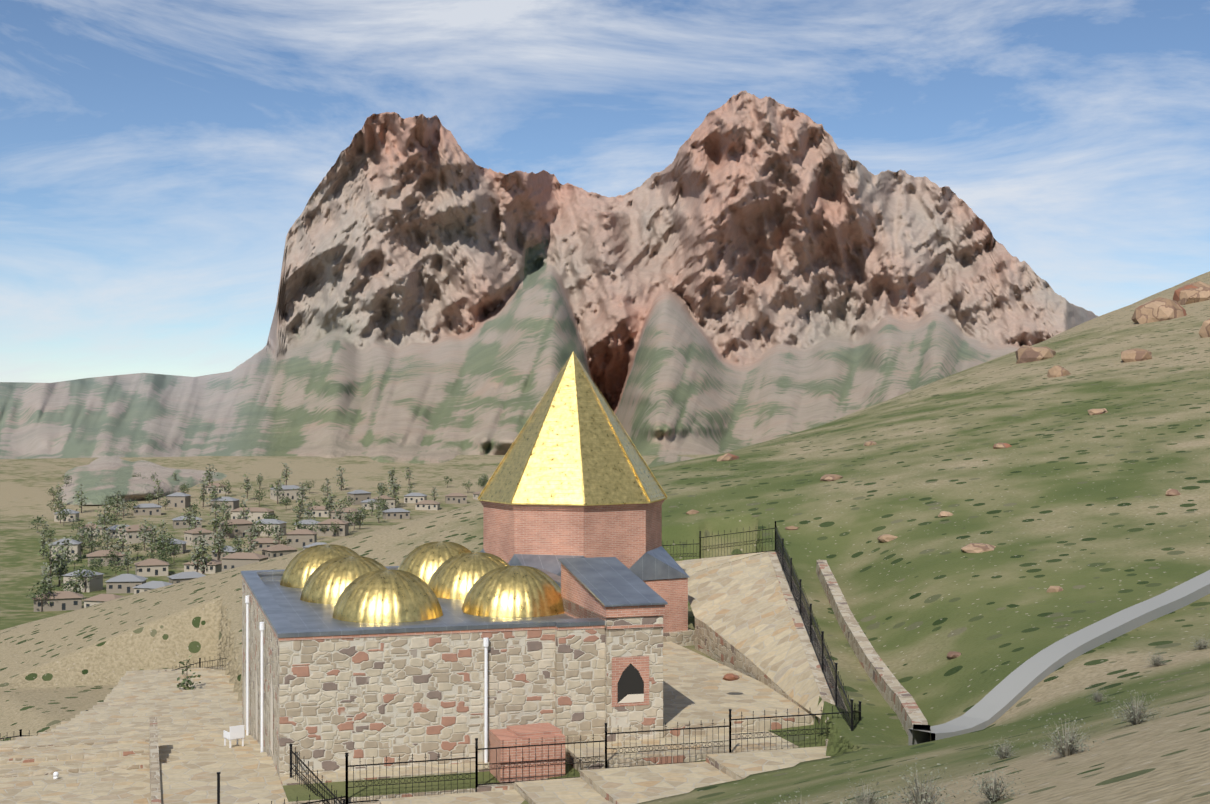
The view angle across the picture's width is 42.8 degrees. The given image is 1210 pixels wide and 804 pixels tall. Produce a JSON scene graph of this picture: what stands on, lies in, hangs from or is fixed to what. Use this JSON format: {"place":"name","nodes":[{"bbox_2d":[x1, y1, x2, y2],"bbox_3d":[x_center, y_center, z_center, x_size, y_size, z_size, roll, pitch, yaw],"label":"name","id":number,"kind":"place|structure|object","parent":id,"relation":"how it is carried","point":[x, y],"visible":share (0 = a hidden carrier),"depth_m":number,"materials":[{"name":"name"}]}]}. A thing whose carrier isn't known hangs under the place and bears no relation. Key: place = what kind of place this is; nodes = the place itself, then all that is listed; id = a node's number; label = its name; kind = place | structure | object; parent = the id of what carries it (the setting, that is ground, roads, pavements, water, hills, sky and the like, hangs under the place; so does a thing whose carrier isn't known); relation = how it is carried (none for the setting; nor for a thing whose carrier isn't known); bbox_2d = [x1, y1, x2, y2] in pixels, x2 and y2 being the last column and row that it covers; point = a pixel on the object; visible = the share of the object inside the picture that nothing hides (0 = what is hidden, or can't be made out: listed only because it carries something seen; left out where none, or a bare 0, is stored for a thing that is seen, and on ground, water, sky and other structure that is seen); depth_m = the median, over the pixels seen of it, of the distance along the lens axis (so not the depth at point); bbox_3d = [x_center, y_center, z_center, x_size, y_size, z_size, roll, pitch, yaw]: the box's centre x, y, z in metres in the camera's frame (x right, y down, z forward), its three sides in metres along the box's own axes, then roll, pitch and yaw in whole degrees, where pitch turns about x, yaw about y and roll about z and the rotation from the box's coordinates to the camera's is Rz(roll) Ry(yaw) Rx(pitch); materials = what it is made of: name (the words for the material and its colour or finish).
{"place":"outdoors","nodes":[
{"label":"outdoors","id":0,"kind":"place"},
{"bbox_2d":[0,641,830,803],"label":"paving","id":1,"kind":"structure","parent":0,"point":[146,737],"depth_m":47.73,"materials":[{"name":"stone"}]},
{"bbox_2d":[223,725,244,747],"bbox_3d":[-12.400,11.216,51.601,0.560,0.870,0.530,0,0,-37],"label":"plastic chair","id":2,"kind":"object","parent":1,"relation":"on","point":[237,732],"visible":0.81,"depth_m":51.40,"materials":[{"name":"white"}]},
{"bbox_2d":[489,723,564,781],"bbox_3d":[-2.265,10.259,44.779,1.900,1.570,1.500,0,0,-17],"label":"old brick stub","id":3,"kind":"object","parent":1,"relation":"on","point":[532,734],"visible":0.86,"depth_m":44.16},
{"bbox_2d":[0,90,1098,504],"bbox_3d":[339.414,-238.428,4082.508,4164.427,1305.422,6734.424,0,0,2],"label":"mountain","id":4,"kind":"structure","parent":0,"point":[742,270],"depth_m":4270.46,"materials":[{"name":"stone"}]},
{"bbox_2d":[0,271,1209,803],"bbox_3d":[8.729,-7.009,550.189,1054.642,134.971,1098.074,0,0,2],"label":"ground","id":5,"kind":"structure","parent":0,"point":[1066,491],"depth_m":77.44,"materials":[{"name":"plant"}]},
{"bbox_2d":[26,580,55,611],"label":"tree","id":6,"kind":"object","parent":5,"relation":"on","point":[41,589],"visible":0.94,"depth_m":440.88,"materials":[{"name":"green plant"}]},
{"bbox_2d":[37,538,64,581],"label":"tree","id":7,"kind":"object","parent":5,"relation":"on","point":[52,564],"visible":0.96,"depth_m":496.33,"materials":[{"name":"green plant"}]},
{"bbox_2d":[32,591,82,611],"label":"house","id":8,"kind":"structure","parent":5,"relation":"on","point":[64,600],"depth_m":443.38,"materials":[{"name":"beige"}]},
{"bbox_2d":[51,551,66,585],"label":"tree","id":9,"kind":"object","parent":5,"relation":"on","point":[59,573],"visible":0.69,"depth_m":500.92,"materials":[{"name":"green plant"}]},
{"bbox_2d":[48,538,81,559],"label":"house","id":10,"kind":"structure","parent":5,"relation":"on","point":[76,548],"depth_m":570.24,"materials":[{"name":"beige"}]},
{"bbox_2d":[57,536,72,572],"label":"tree","id":11,"kind":"object","parent":5,"relation":"on","point":[67,547],"visible":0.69,"depth_m":530.03,"materials":[{"name":"green plant"}]},
{"bbox_2d":[53,509,78,521],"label":"house","id":12,"kind":"structure","parent":5,"relation":"on","point":[73,514],"depth_m":719.45,"materials":[{"name":"beige"}]},
{"bbox_2d":[73,484,88,512],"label":"tree","id":13,"kind":"object","parent":5,"relation":"on","point":[81,500],"visible":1,"depth_m":762.90,"materials":[{"name":"green plant"}]},
{"bbox_2d":[62,570,102,591],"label":"house","id":14,"kind":"structure","parent":5,"relation":"on","point":[94,584],"depth_m":489.58,"materials":[{"name":"beige"}]},
{"bbox_2d":[71,562,98,591],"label":"tree","id":15,"kind":"object","parent":5,"relation":"on","point":[83,573],"visible":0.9,"depth_m":486.87,"materials":[{"name":"green plant"}]},
{"bbox_2d":[82,519,100,552],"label":"tree","id":16,"kind":"object","parent":5,"relation":"on","point":[90,536],"visible":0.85,"depth_m":590.27,"materials":[{"name":"green plant"}]},
{"bbox_2d":[95,503,111,538],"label":"tree","id":17,"kind":"object","parent":5,"relation":"on","point":[104,520],"visible":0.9,"depth_m":632.17,"materials":[{"name":"green plant"}]},
{"bbox_2d":[84,594,123,607],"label":"house","id":18,"kind":"structure","parent":5,"relation":"on","point":[96,599],"depth_m":436.96,"materials":[{"name":"beige"}]},
{"bbox_2d":[86,550,124,566],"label":"house","id":19,"kind":"structure","parent":5,"relation":"on","point":[99,554],"depth_m":556.19,"materials":[{"name":"beige"}]},
{"bbox_2d":[112,524,131,554],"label":"tree","id":20,"kind":"object","parent":5,"relation":"on","point":[121,543],"visible":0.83,"depth_m":568.37,"materials":[{"name":"green plant"}]},
{"bbox_2d":[105,574,146,593],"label":"house","id":21,"kind":"structure","parent":5,"relation":"on","point":[123,583],"depth_m":484.92,"materials":[{"name":"beige"}]},
{"bbox_2d":[121,551,135,573],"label":"tree","id":22,"kind":"object","parent":5,"relation":"on","point":[126,559],"visible":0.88,"depth_m":524.14,"materials":[{"name":"green plant"}]},
{"bbox_2d":[118,525,156,543],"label":"house","id":23,"kind":"structure","parent":5,"relation":"on","point":[133,538],"depth_m":617.54,"materials":[{"name":"beige"}]},
{"bbox_2d":[137,516,150,550],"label":"tree","id":24,"kind":"object","parent":5,"relation":"on","point":[140,535],"visible":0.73,"depth_m":598.48,"materials":[{"name":"green plant"}]},
{"bbox_2d":[133,503,161,515],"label":"house","id":25,"kind":"structure","parent":5,"relation":"on","point":[149,509],"depth_m":755.57,"materials":[{"name":"beige"}]},
{"bbox_2d":[134,559,169,576],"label":"house","id":26,"kind":"structure","parent":5,"relation":"on","point":[150,567],"depth_m":529.03,"materials":[{"name":"beige"}]},
{"bbox_2d":[132,581,171,593],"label":"house","id":27,"kind":"structure","parent":5,"relation":"on","point":[150,585],"depth_m":475.00,"materials":[{"name":"beige"}]},
{"bbox_2d":[141,522,163,556],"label":"tree","id":28,"kind":"object","parent":5,"relation":"on","point":[153,527],"visible":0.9,"depth_m":580.18,"materials":[{"name":"green plant"}]},
{"bbox_2d":[156,538,185,553],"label":"house","id":29,"kind":"structure","parent":5,"relation":"on","point":[178,542],"depth_m":589.89,"materials":[{"name":"beige"}]},
{"bbox_2d":[166,492,190,507],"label":"house","id":30,"kind":"structure","parent":5,"relation":"on","point":[179,500],"depth_m":789.41,"materials":[{"name":"beige"}]},
{"bbox_2d":[167,571,205,583],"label":"house","id":31,"kind":"structure","parent":5,"relation":"on","point":[179,577],"depth_m":499.16,"materials":[{"name":"beige"}]},
{"bbox_2d":[172,516,202,528],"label":"house","id":32,"kind":"structure","parent":5,"relation":"on","point":[178,522],"depth_m":686.83,"materials":[{"name":"beige"}]},
{"bbox_2d":[175,655,200,689],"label":"shrub","id":33,"kind":"object","parent":5,"relation":"on","point":[187,682],"visible":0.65,"depth_m":73.77,"materials":[{"name":"green plant"}]},
{"bbox_2d":[188,542,205,571],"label":"tree","id":34,"kind":"object","parent":5,"relation":"on","point":[195,554],"visible":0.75,"depth_m":534.55,"materials":[{"name":"green plant"}]},
{"bbox_2d":[184,527,213,545],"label":"house","id":35,"kind":"structure","parent":5,"relation":"on","point":[190,535],"depth_m":615.60,"materials":[{"name":"beige"}]},
{"bbox_2d":[184,558,221,573],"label":"house","id":36,"kind":"structure","parent":5,"relation":"on","point":[213,565],"depth_m":535.39,"materials":[{"name":"beige"}]},
{"bbox_2d":[191,530,214,573],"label":"tree","id":37,"kind":"object","parent":5,"relation":"on","point":[203,550],"visible":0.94,"depth_m":533.63,"materials":[{"name":"green plant"}]},
{"bbox_2d":[196,473,211,506],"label":"tree","id":38,"kind":"object","parent":5,"relation":"on","point":[202,496],"visible":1,"depth_m":794.78,"materials":[{"name":"green plant"}]},
{"bbox_2d":[207,501,224,538],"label":"tree","id":39,"kind":"object","parent":5,"relation":"on","point":[216,521],"visible":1,"depth_m":636.51,"materials":[{"name":"green plant"}]},
{"bbox_2d":[204,483,227,493],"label":"house","id":40,"kind":"structure","parent":5,"relation":"on","point":[217,485],"depth_m":856.01,"materials":[{"name":"beige"}]},
{"bbox_2d":[211,527,227,559],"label":"tree","id":41,"kind":"object","parent":5,"relation":"on","point":[218,547],"visible":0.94,"depth_m":554.25,"materials":[{"name":"green plant"}]},
{"bbox_2d":[210,497,238,512],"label":"house","id":42,"kind":"structure","parent":5,"relation":"on","point":[233,503],"depth_m":775.57,"materials":[{"name":"beige"}]},
{"bbox_2d":[211,546,242,559],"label":"house","id":43,"kind":"structure","parent":5,"relation":"on","point":[228,549],"depth_m":574.01,"materials":[{"name":"beige"}]},
{"bbox_2d":[217,519,254,538],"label":"house","id":44,"kind":"structure","parent":5,"relation":"on","point":[243,525],"depth_m":644.16,"materials":[{"name":"beige"}]},
{"bbox_2d":[235,495,252,519],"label":"tree","id":45,"kind":"object","parent":5,"relation":"on","point":[245,511],"visible":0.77,"depth_m":665.17,"materials":[{"name":"green plant"}]},
{"bbox_2d":[222,552,268,570],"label":"house","id":46,"kind":"structure","parent":5,"relation":"on","point":[234,560],"depth_m":529.08,"materials":[{"name":"beige"}]},
{"bbox_2d":[243,528,259,552],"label":"tree","id":47,"kind":"object","parent":5,"relation":"on","point":[250,550],"visible":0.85,"depth_m":571.28,"materials":[{"name":"green plant"}]},
{"bbox_2d":[231,507,274,521],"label":"house","id":48,"kind":"structure","parent":5,"relation":"on","point":[258,513],"depth_m":705.24,"materials":[{"name":"beige"}]},
{"bbox_2d":[248,538,280,550],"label":"house","id":49,"kind":"structure","parent":5,"relation":"on","point":[265,542],"depth_m":601.63,"materials":[{"name":"beige"}]},
{"bbox_2d":[255,519,286,535],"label":"house","id":50,"kind":"structure","parent":5,"relation":"on","point":[274,522],"depth_m":651.77,"materials":[{"name":"beige"}]},
{"bbox_2d":[261,544,297,558],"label":"house","id":51,"kind":"structure","parent":5,"relation":"on","point":[277,550],"depth_m":575.84,"materials":[{"name":"beige"}]},
{"bbox_2d":[272,525,286,544],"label":"tree","id":52,"kind":"object","parent":5,"relation":"on","point":[276,531],"visible":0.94,"depth_m":596.75,"materials":[{"name":"green plant"}]},
{"bbox_2d":[270,485,304,500],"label":"house","id":53,"kind":"structure","parent":5,"relation":"on","point":[289,491],"depth_m":836.61,"materials":[{"name":"beige"}]},
{"bbox_2d":[293,491,306,521],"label":"tree","id":54,"kind":"object","parent":5,"relation":"on","point":[300,509],"visible":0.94,"depth_m":688.55,"materials":[{"name":"green plant"}]},
{"bbox_2d":[287,529,317,547],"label":"house","id":55,"kind":"structure","parent":5,"relation":"on","point":[299,538],"depth_m":613.15,"materials":[{"name":"beige"}]},
{"bbox_2d":[294,520,319,531],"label":"house","id":56,"kind":"structure","parent":5,"relation":"on","point":[305,522],"depth_m":668.91,"materials":[{"name":"beige"}]},
{"bbox_2d":[305,506,330,516],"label":"house","id":57,"kind":"structure","parent":5,"relation":"on","point":[321,511],"depth_m":756.57,"materials":[{"name":"beige"}]},
{"bbox_2d":[323,493,339,518],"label":"tree","id":58,"kind":"object","parent":5,"relation":"on","point":[329,505],"visible":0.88,"depth_m":724.68,"materials":[{"name":"green plant"}]},
{"bbox_2d":[317,519,349,535],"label":"house","id":59,"kind":"structure","parent":5,"relation":"on","point":[343,530],"depth_m":649.94,"materials":[{"name":"beige"}]},
{"bbox_2d":[331,508,360,525],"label":"house","id":60,"kind":"structure","parent":5,"relation":"on","point":[346,510],"depth_m":702.50,"materials":[{"name":"beige"}]},
{"bbox_2d":[347,490,370,504],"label":"house","id":61,"kind":"structure","parent":5,"relation":"on","point":[358,496],"depth_m":824.38,"materials":[{"name":"beige"}]},
{"bbox_2d":[372,495,394,509],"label":"house","id":62,"kind":"structure","parent":5,"relation":"on","point":[391,500],"depth_m":805.78,"materials":[{"name":"beige"}]},
{"bbox_2d":[382,508,409,518],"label":"house","id":63,"kind":"structure","parent":5,"relation":"on","point":[396,513],"depth_m":748.58,"materials":[{"name":"beige"}]},
{"bbox_2d":[404,493,426,502],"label":"house","id":64,"kind":"structure","parent":5,"relation":"on","point":[413,497],"depth_m":830.76,"materials":[{"name":"beige"}]},
{"bbox_2d":[415,500,439,509],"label":"house","id":65,"kind":"structure","parent":5,"relation":"on","point":[427,505],"depth_m":803.91,"materials":[{"name":"beige"}]},
{"bbox_2d":[0,521,861,803],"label":"fences","id":66,"kind":"object","parent":5,"relation":"on","point":[793,580],"visible":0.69,"depth_m":45.14,"materials":[{"name":"black metal"}]},
{"bbox_2d":[242,577,663,775],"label":"hall","id":67,"kind":"structure","parent":5,"relation":"on","point":[366,698],"depth_m":46.06,"materials":[{"name":"stone"}]},
{"bbox_2d":[244,671,272,753],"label":"niches","id":68,"kind":"object","parent":67,"relation":"attached to","point":[271,720],"visible":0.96,"depth_m":52.76,"materials":[{"name":"beige paint"}]},
{"bbox_2d":[280,544,359,587],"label":"dome","id":69,"kind":"structure","parent":67,"relation":"on","point":[303,565],"depth_m":59.13,"materials":[{"name":"gold metal"}]},
{"bbox_2d":[300,556,387,603],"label":"dome","id":70,"kind":"structure","parent":67,"relation":"on","point":[329,581],"depth_m":54.53,"materials":[{"name":"gold metal"}]},
{"bbox_2d":[245,595,488,762],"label":"drain pipes","id":71,"kind":"object","parent":67,"relation":"attached to","point":[262,628],"visible":0.83,"depth_m":49.38,"materials":[{"name":"white"}]},
{"bbox_2d":[333,569,442,622],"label":"dome","id":72,"kind":"structure","parent":67,"relation":"on","point":[389,596],"depth_m":49.82,"materials":[{"name":"gold metal"}]},
{"bbox_2d":[241,566,604,637],"bbox_3d":[-6.318,6.874,54.295,11.600,0.400,17.650,0,0,-17],"label":"hall coping","id":73,"kind":"object","parent":67,"relation":"on","point":[279,621],"visible":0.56,"depth_m":46.67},
{"bbox_2d":[398,541,470,583],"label":"dome","id":74,"kind":"structure","parent":67,"relation":"on","point":[424,562],"depth_m":60.39,"materials":[{"name":"gold metal"}]},
{"bbox_2d":[428,552,509,598],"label":"dome","id":75,"kind":"structure","parent":67,"relation":"on","point":[458,576],"depth_m":55.81,"materials":[{"name":"gold metal"}]},
{"bbox_2d":[462,565,563,617],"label":"dome","id":76,"kind":"structure","parent":67,"relation":"on","point":[516,591],"depth_m":51.05,"materials":[{"name":"gold metal"}]},
{"bbox_2d":[561,563,664,631],"bbox_3d":[0.160,6.179,49.577,1.880,1.740,5.410,0,0,-17],"label":"penthouse","id":77,"kind":"object","parent":67,"relation":"on","point":[580,599],"visible":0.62,"depth_m":47.65,"materials":[{"name":"brick"}]},
{"bbox_2d":[558,557,667,606],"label":"penthouse roof","id":78,"kind":"structure","parent":77,"relation":"on","point":[609,581],"depth_m":49.23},
{"bbox_2d":[612,656,648,706],"bbox_3d":[0.781,8.496,46.980,1.200,1.500,0.013,0,0,-17],"label":"arched window","id":79,"kind":"structure","parent":67,"relation":"attached to","point":[630,681],"depth_m":46.98,"materials":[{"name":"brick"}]},
{"bbox_2d":[445,493,466,503],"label":"house","id":80,"kind":"structure","parent":5,"relation":"on","point":[455,498],"depth_m":831.33,"materials":[{"name":"beige"}]},
{"bbox_2d":[663,629,694,645],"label":"tomb plinth","id":81,"kind":"structure","parent":5,"relation":"on","point":[684,638],"depth_m":64.56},
{"bbox_2d":[643,578,687,632],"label":"brick wall","id":82,"kind":"structure","parent":81,"relation":"on","point":[673,593],"depth_m":64.66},
{"bbox_2d":[481,499,665,581],"bbox_3d":[-1.367,7.248,66.298,7.937,6.236,7.937,0,0,2],"label":"tower drum","id":83,"kind":"object","parent":82,"relation":"on","point":[628,536],"visible":0.35,"depth_m":63.17,"materials":[{"name":"brick"}]},
{"bbox_2d":[478,352,666,505],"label":"conical roof","id":84,"kind":"structure","parent":83,"relation":"on","point":[551,475],"depth_m":64.22,"materials":[{"name":"metal"}]},
{"bbox_2d":[478,354,666,503],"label":"roof ribs","id":85,"kind":"object","parent":84,"relation":"attached to","point":[580,450],"visible":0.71,"depth_m":64.60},
{"bbox_2d":[480,546,689,580],"bbox_3d":[-1.367,6.809,66.298,7.251,1.155,7.251,0,0,-30],"label":"roof","id":86,"kind":"object","parent":82,"relation":"on","point":[659,563],"visible":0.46,"depth_m":63.91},
{"bbox_2d":[717,453,738,460],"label":"boulder","id":87,"kind":"object","parent":5,"relation":"on","point":[727,457],"visible":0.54,"depth_m":106.47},
{"bbox_2d":[676,552,845,724],"bbox_3d":[6.007,9.821,61.050,8.934,6.280,32.368,0,0,-18],"label":"revetment","id":88,"kind":"object","parent":5,"relation":"on","point":[748,619],"visible":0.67,"depth_m":60.27,"materials":[{"name":"stone"}]},
{"bbox_2d":[820,474,842,480],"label":"boulder","id":89,"kind":"object","parent":5,"relation":"on","point":[829,477],"visible":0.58,"depth_m":87.94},
{"bbox_2d":[833,775,897,803],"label":"dry bush","id":90,"kind":"object","parent":5,"relation":"on","point":[868,801],"visible":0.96,"depth_m":19.07,"materials":[{"name":"grey plant"}]},
{"bbox_2d":[816,560,930,740],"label":"gully wall","id":91,"kind":"structure","parent":5,"relation":"on","point":[897,697],"depth_m":53.82,"materials":[{"name":"stone"}]},
{"bbox_2d":[869,757,972,803],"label":"dry bush","id":92,"kind":"object","parent":5,"relation":"on","point":[920,795],"visible":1,"depth_m":15.94,"materials":[{"name":"grey plant"}]},
{"bbox_2d":[961,543,995,552],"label":"boulder","id":93,"kind":"object","parent":5,"relation":"on","point":[975,547],"visible":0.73,"depth_m":65.05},
{"bbox_2d":[952,762,1025,802],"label":"dry bush","id":94,"kind":"object","parent":5,"relation":"on","point":[996,794],"visible":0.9,"depth_m":15.03,"materials":[{"name":"grey plant"}]},
{"bbox_2d":[978,735,1023,759],"bbox_3d":[5.926,5.127,23.002,0.682,0.362,0.662,0,0,41],"label":"dry bush","id":95,"kind":"object","parent":5,"relation":"on","point":[1006,754],"visible":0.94,"depth_m":22.97,"materials":[{"name":"grey plant"}]},
{"bbox_2d":[1015,345,1055,363],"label":"boulder","id":96,"kind":"object","parent":5,"relation":"on","point":[1025,354],"visible":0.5,"depth_m":146.33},
{"bbox_2d":[908,570,1209,745],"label":"concrete channel","id":97,"kind":"object","parent":5,"relation":"on","point":[1002,697],"visible":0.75,"depth_m":45.70,"materials":[{"name":"grey"}]},
{"bbox_2d":[1047,365,1070,377],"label":"boulder","id":98,"kind":"object","parent":5,"relation":"on","point":[1057,371],"visible":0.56,"depth_m":127.14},
{"bbox_2d":[1028,713,1103,757],"bbox_3d":[5.724,4.119,19.078,1.069,0.525,1.056,0,0,2],"label":"dry bush","id":99,"kind":"object","parent":5,"relation":"on","point":[1068,746],"visible":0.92,"depth_m":19.03,"materials":[{"name":"grey plant"}]},
{"bbox_2d":[1100,690,1168,725],"bbox_3d":[7.600,4.363,22.156,0.974,0.520,0.892,0,0,2],"label":"dry bush","id":100,"kind":"object","parent":5,"relation":"on","point":[1135,715],"visible":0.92,"depth_m":22.13,"materials":[{"name":"grey plant"}]},
{"bbox_2d":[1121,348,1151,361],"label":"boulder","id":101,"kind":"object","parent":5,"relation":"on","point":[1133,355],"visible":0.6,"depth_m":128.29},
{"bbox_2d":[1142,648,1171,665],"bbox_3d":[14.822,6.864,41.471,0.918,0.492,0.868,0,0,2],"label":"dry bush","id":102,"kind":"object","parent":5,"relation":"on","point":[1156,662],"visible":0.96,"depth_m":41.47,"materials":[{"name":"grey plant"}]},
{"bbox_2d":[1131,297,1186,323],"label":"boulder","id":103,"kind":"object","parent":5,"relation":"on","point":[1159,309],"visible":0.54,"depth_m":164.39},
{"bbox_2d":[1172,281,1209,304],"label":"boulder","id":104,"kind":"object","parent":5,"relation":"on","point":[1195,292],"visible":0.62,"depth_m":180.48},
{"bbox_2d":[1199,319,1209,337],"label":"boulder","id":105,"kind":"object","parent":5,"relation":"on","point":[1204,331],"visible":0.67,"depth_m":137.16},
{"bbox_2d":[0,0,1209,382],"label":"sky","id":106,"kind":"structure","parent":0,"point":[159,159],"materials":[{"name":"blue"}]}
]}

